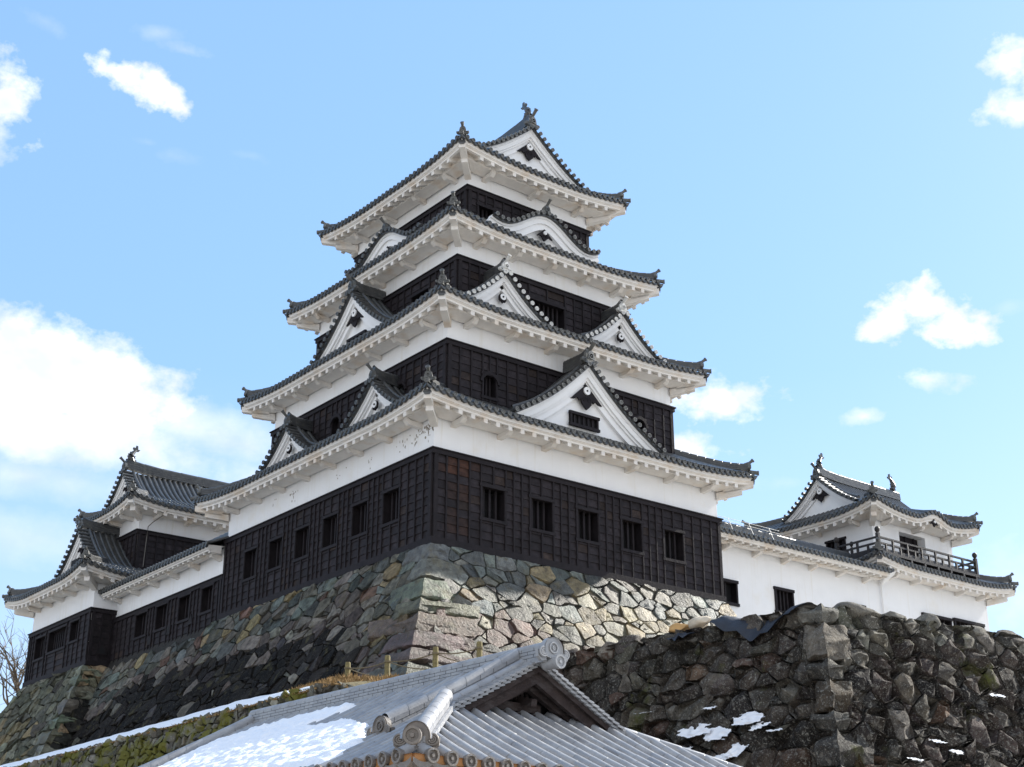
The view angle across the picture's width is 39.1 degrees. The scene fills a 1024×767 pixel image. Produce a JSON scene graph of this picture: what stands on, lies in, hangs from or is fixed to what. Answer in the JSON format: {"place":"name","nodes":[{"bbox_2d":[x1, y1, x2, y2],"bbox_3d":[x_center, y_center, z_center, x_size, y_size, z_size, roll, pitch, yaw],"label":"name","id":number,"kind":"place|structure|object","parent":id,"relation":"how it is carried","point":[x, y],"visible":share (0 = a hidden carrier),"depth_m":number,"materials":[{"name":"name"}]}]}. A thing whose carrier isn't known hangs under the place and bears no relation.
{"place":"outdoors","nodes":[
{"label":"outdoors","id":0,"kind":"place"},
{"bbox_2d":[181,679,373,723],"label":"terrace","id":1,"kind":"structure","parent":0,"point":[357,683],"depth_m":38.07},
{"bbox_2d":[0,665,106,765],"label":"turret stone base","id":2,"kind":"object","parent":1,"relation":"on","point":[43,716],"visible":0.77,"depth_m":66.10,"materials":[{"name":"grey stone"}]},
{"bbox_2d":[2,446,228,687],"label":"corner turret","id":3,"kind":"object","parent":2,"relation":"on","point":[142,521],"visible":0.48,"depth_m":71.71,"materials":[{"name":"white paint"}]},
{"bbox_2d":[32,633,47,662],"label":"window","id":4,"kind":"structure","parent":3,"relation":"in","point":[40,640],"depth_m":72.26,"materials":[{"name":"black wood"}]},
{"bbox_2d":[45,623,68,655],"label":"window","id":5,"kind":"structure","parent":3,"relation":"in","point":[56,639],"depth_m":70.76,"materials":[{"name":"black wood"}]},
{"bbox_2d":[71,558,82,566],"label":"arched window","id":6,"kind":"structure","parent":3,"relation":"in","point":[74,561],"depth_m":71.53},
{"bbox_2d":[67,616,90,644],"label":"window","id":7,"kind":"structure","parent":3,"relation":"in","point":[73,638],"depth_m":69.13,"materials":[{"name":"black wood"}]},
{"bbox_2d":[8,681,353,766],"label":"mossy retaining wall","id":8,"kind":"structure","parent":1,"relation":"on","point":[140,750],"depth_m":45.38,"materials":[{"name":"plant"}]},
{"bbox_2d":[0,687,307,766],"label":"snow strip","id":9,"kind":"object","parent":8,"relation":"on","point":[230,706],"visible":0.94,"depth_m":46.57,"materials":[{"name":"white snow"}]},
{"bbox_2d":[18,673,399,766],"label":"dry grass","id":10,"kind":"structure","parent":1,"relation":"on","point":[345,679],"depth_m":41.02,"materials":[{"name":"brown plant"}]},
{"bbox_2d":[344,662,350,676],"bbox_3d":[-4.743,9.182,41.199,0.190,2.420,0.200,16,-27,-35],"label":"fence post","id":11,"kind":"object","parent":1,"relation":"on","point":[347,667],"visible":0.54,"depth_m":41.51,"materials":[{"name":"brown wood"}]},
{"bbox_2d":[349,662,383,676],"bbox_3d":[-4.109,8.198,40.788,0.034,0.586,1.969,17,-28,-37],"label":"fence rope","id":12,"kind":"object","parent":11,"relation":"attached to","point":[365,667],"visible":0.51,"depth_m":40.88,"materials":[{"name":"beige fabric"}]},
{"bbox_2d":[384,655,389,675],"bbox_3d":[-3.473,8.674,39.792,0.190,2.320,0.200,16,-27,-35],"label":"fence post","id":13,"kind":"object","parent":1,"relation":"on","point":[387,665],"visible":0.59,"depth_m":40.05,"materials":[{"name":"brown wood"}]},
{"bbox_2d":[389,654,431,669],"bbox_3d":[-2.775,7.767,39.515,1.842,0.529,0.034,-18,-28,37],"label":"fence rope","id":14,"kind":"object","parent":13,"relation":"attached to","point":[410,660],"visible":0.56,"depth_m":39.54,"materials":[{"name":"beige fabric"}]},
{"bbox_2d":[68,542,735,746],"bbox_3d":[-6.133,13.891,60.119,20.114,7.332,34.191,16,-27,-35],"label":"castle stone base","id":15,"kind":"object","parent":1,"relation":"on","point":[419,601],"visible":0.41,"depth_m":50.86,"materials":[{"name":"grey stone"}]},
{"bbox_2d":[98,532,272,661],"bbox_3d":[-14.440,9.841,65.126,4.550,5.154,11.257,16,-27,-35],"label":"boarded gallery","id":16,"kind":"object","parent":15,"relation":"on","point":[172,598],"visible":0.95,"depth_m":63.73,"materials":[{"name":"white paint"}]},
{"bbox_2d":[132,609,149,640],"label":"window","id":17,"kind":"structure","parent":16,"relation":"in","point":[140,623],"depth_m":66.11,"materials":[{"name":"black wood"}]},
{"bbox_2d":[153,601,169,632],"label":"window","id":18,"kind":"structure","parent":16,"relation":"in","point":[161,611],"depth_m":64.55,"materials":[{"name":"black wood"}]},
{"bbox_2d":[175,591,192,624],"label":"window","id":19,"kind":"structure","parent":16,"relation":"in","point":[184,600],"depth_m":62.92,"materials":[{"name":"black wood"}]},
{"bbox_2d":[198,582,215,615],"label":"window","id":20,"kind":"structure","parent":16,"relation":"in","point":[206,597],"depth_m":61.35,"materials":[{"name":"black wood"}]},
{"bbox_2d":[190,102,758,619],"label":"castle keep","id":21,"kind":"structure","parent":15,"relation":"on","point":[488,372],"depth_m":56.07,"materials":[{"name":"white paint"}]},
{"bbox_2d":[241,544,258,582],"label":"window","id":22,"kind":"structure","parent":21,"relation":"in","point":[250,553],"depth_m":58.97,"materials":[{"name":"black wood"}]},
{"bbox_2d":[266,533,284,572],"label":"window","id":23,"kind":"structure","parent":21,"relation":"in","point":[275,544],"depth_m":57.48,"materials":[{"name":"black wood"}]},
{"bbox_2d":[292,522,311,562],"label":"window","id":24,"kind":"structure","parent":21,"relation":"in","point":[302,532],"depth_m":55.97,"materials":[{"name":"black wood"}]},
{"bbox_2d":[320,510,339,551],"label":"window","id":25,"kind":"structure","parent":21,"relation":"in","point":[329,533],"depth_m":54.46,"materials":[{"name":"black wood"}]},
{"bbox_2d":[328,413,342,434],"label":"window","id":26,"kind":"structure","parent":21,"relation":"in","point":[335,420],"depth_m":58.54,"materials":[{"name":"black wood"}]},
{"bbox_2d":[349,497,369,540],"bbox_3d":[-5.352,5.016,52.775,0.625,1.370,1.240,16,-27,-35],"label":"window","id":27,"kind":"structure","parent":21,"relation":"in","point":[359,509],"depth_m":52.99,"materials":[{"name":"black wood"}]},
{"bbox_2d":[380,483,401,528],"bbox_3d":[-4.081,4.419,51.281,0.625,1.370,1.240,16,-27,-35],"label":"window","id":28,"kind":"structure","parent":21,"relation":"in","point":[389,513],"depth_m":51.48,"materials":[{"name":"black wood"}]},
{"bbox_2d":[397,379,407,389],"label":"window","id":29,"kind":"structure","parent":21,"relation":"in","point":[401,382],"depth_m":54.80,"materials":[{"name":"black wood"}]},
{"bbox_2d":[409,285,430,302],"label":"window","id":30,"kind":"structure","parent":21,"relation":"in","point":[421,292],"depth_m":58.15,"materials":[{"name":"black wood"}]},
{"bbox_2d":[476,202,495,217],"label":"window","id":31,"kind":"structure","parent":21,"relation":"in","point":[485,211],"depth_m":59.70,"materials":[{"name":"black wood"}]},
{"bbox_2d":[480,371,500,401],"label":"window","id":32,"kind":"structure","parent":21,"relation":"in","point":[491,380],"depth_m":54.01,"materials":[{"name":"black wood"}]},
{"bbox_2d":[479,482,507,525],"bbox_3d":[-0.825,4.331,50.982,1.240,1.350,0.625,16,-27,-35],"label":"window","id":33,"kind":"structure","parent":21,"relation":"in","point":[493,497],"depth_m":51.11,"materials":[{"name":"black wood"}]},
{"bbox_2d":[528,494,555,535],"bbox_3d":[0.909,4.840,52.254,1.240,1.350,0.625,16,-27,-35],"label":"window","id":34,"kind":"structure","parent":21,"relation":"in","point":[541,507],"depth_m":52.40,"materials":[{"name":"black wood"}]},
{"bbox_2d":[529,295,566,329],"bbox_3d":[1.263,-2.689,58.706,2.040,1.220,0.625,16,-27,-35],"label":"window","id":35,"kind":"structure","parent":21,"relation":"in","point":[555,313],"depth_m":59.00,"materials":[{"name":"black wood"}]},
{"bbox_2d":[574,505,601,545],"bbox_3d":[2.644,5.348,53.526,1.240,1.350,0.625,16,-27,-35],"label":"window","id":36,"kind":"structure","parent":21,"relation":"in","point":[588,520],"depth_m":53.67,"materials":[{"name":"black wood"}]},
{"bbox_2d":[619,516,644,555],"bbox_3d":[4.378,5.856,54.798,1.240,1.350,0.625,16,-27,-35],"label":"window","id":37,"kind":"structure","parent":21,"relation":"in","point":[631,528],"depth_m":54.94,"materials":[{"name":"black wood"}]},
{"bbox_2d":[631,415,647,428],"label":"window","id":38,"kind":"structure","parent":21,"relation":"in","point":[640,419],"depth_m":58.42,"materials":[{"name":"black wood"}]},
{"bbox_2d":[661,526,686,564],"bbox_3d":[6.112,6.365,56.070,1.240,1.350,0.625,16,-27,-35],"label":"window","id":39,"kind":"structure","parent":21,"relation":"in","point":[674,544],"depth_m":56.21,"materials":[{"name":"black wood"}]},
{"bbox_2d":[641,515,894,617],"bbox_3d":[10.273,9.611,64.059,16.000,7.190,5.050,16,-27,-35],"label":"white gallery","id":40,"kind":"object","parent":21,"relation":"attached to","point":[764,573],"visible":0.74,"depth_m":64.15,"materials":[{"name":"paint"}]},
{"bbox_2d":[723,578,739,606],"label":"window","id":41,"kind":"structure","parent":40,"relation":"in","point":[730,586],"depth_m":61.93,"materials":[{"name":"black wood"}]},
{"bbox_2d":[773,586,794,612],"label":"window","id":42,"kind":"structure","parent":40,"relation":"in","point":[784,598],"depth_m":63.84,"materials":[{"name":"black wood"}]},
{"bbox_2d":[741,453,1018,630],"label":"balcony turret","id":43,"kind":"object","parent":40,"relation":"attached to","point":[865,522],"visible":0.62,"depth_m":72.00,"materials":[{"name":"white paint"}]},
{"bbox_2d":[824,536,845,550],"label":"window","id":44,"kind":"structure","parent":43,"relation":"in","point":[842,540],"depth_m":72.49,"materials":[{"name":"black wood"}]},
{"bbox_2d":[921,612,952,625],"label":"window","id":45,"kind":"structure","parent":43,"relation":"in","point":[944,620],"depth_m":70.76,"materials":[{"name":"black wood"}]},
{"bbox_2d":[952,617,984,627],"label":"window","id":46,"kind":"structure","parent":43,"relation":"in","point":[956,621],"depth_m":71.62,"materials":[{"name":"black wood"}]},
{"bbox_2d":[432,646,438,667],"bbox_3d":[-2.075,8.233,38.688,0.190,2.320,0.200,16,-27,-35],"label":"fence post","id":47,"kind":"object","parent":1,"relation":"on","point":[435,652],"visible":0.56,"depth_m":38.95,"materials":[{"name":"brown wood"}]},
{"bbox_2d":[438,649,475,661],"bbox_3d":[-1.473,7.415,38.636,1.405,0.529,0.034,-12,-25,28],"label":"fence rope","id":48,"kind":"object","parent":47,"relation":"attached to","point":[454,653],"visible":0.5,"depth_m":38.71,"materials":[{"name":"beige fabric"}]},
{"bbox_2d":[476,641,482,657],"bbox_3d":[-0.869,7.972,38.034,0.190,2.320,0.200,16,-27,-35],"label":"fence post","id":49,"kind":"object","parent":1,"relation":"on","point":[479,648],"visible":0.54,"depth_m":38.32,"materials":[{"name":"brown wood"}]},
{"bbox_2d":[0,0,1023,712],"label":"sky","id":50,"kind":"structure","parent":0,"point":[827,196],"materials":[{"name":"blue"}]},
{"label":"ground","id":51,"kind":"structure","parent":0,"visible":0},
{"bbox_2d":[138,637,740,766],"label":"gatehouse","id":52,"kind":"object","parent":51,"relation":"on","point":[528,706],"visible":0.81,"depth_m":19.92,"materials":[{"name":"tile"}]},
{"bbox_2d":[158,702,368,766],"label":"roof snow","id":53,"kind":"structure","parent":52,"relation":"on","point":[296,741],"depth_m":21.34,"materials":[{"name":"white snow"}]},
{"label":"embankment","id":54,"kind":"structure","parent":0,"visible":0},
{"bbox_2d":[0,611,31,704],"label":"bare tree","id":55,"kind":"object","parent":54,"relation":"on","point":[16,683],"visible":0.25,"depth_m":81.88,"materials":[{"name":"brown plant"}]},
{"bbox_2d":[561,602,1023,766],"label":"rough stone wall","id":56,"kind":"structure","parent":54,"relation":"on","point":[843,684],"depth_m":40.78,"materials":[{"name":"grey stone"}]},
{"bbox_2d":[668,623,689,632],"bbox_3d":[5.174,7.565,44.381,0.773,0.381,0.616,-15,-26,32],"label":"sack","id":57,"kind":"object","parent":56,"relation":"on","point":[675,627],"visible":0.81,"depth_m":44.13,"materials":[{"name":"beige fabric"}]},
{"bbox_2d":[665,632,694,640],"bbox_3d":[5.295,7.691,43.815,1.000,0.421,0.900,16,-27,-35],"label":"tarpaulin","id":58,"kind":"object","parent":56,"relation":"on","point":[678,635],"visible":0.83,"depth_m":43.61,"materials":[{"name":"plastic"}]},
{"bbox_2d":[688,616,710,628],"bbox_3d":[5.704,7.313,43.866,0.526,0.430,0.875,5,-22,-13],"label":"sack","id":59,"kind":"object","parent":58,"relation":"on","point":[701,621],"visible":0.83,"depth_m":43.62,"materials":[{"name":"fabric"}]},
{"bbox_2d":[702,602,816,640],"bbox_3d":[7.186,6.982,41.625,1.280,1.030,3.550,16,-27,-35],"label":"tarpaulin","id":60,"kind":"object","parent":56,"relation":"on","point":[728,623],"visible":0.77,"depth_m":41.67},
{"bbox_2d":[634,693,1005,760],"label":"snow patches","id":61,"kind":"object","parent":56,"relation":"on","point":[718,733],"visible":0.93,"depth_m":39.77,"materials":[{"name":"white snow"}]}
]}

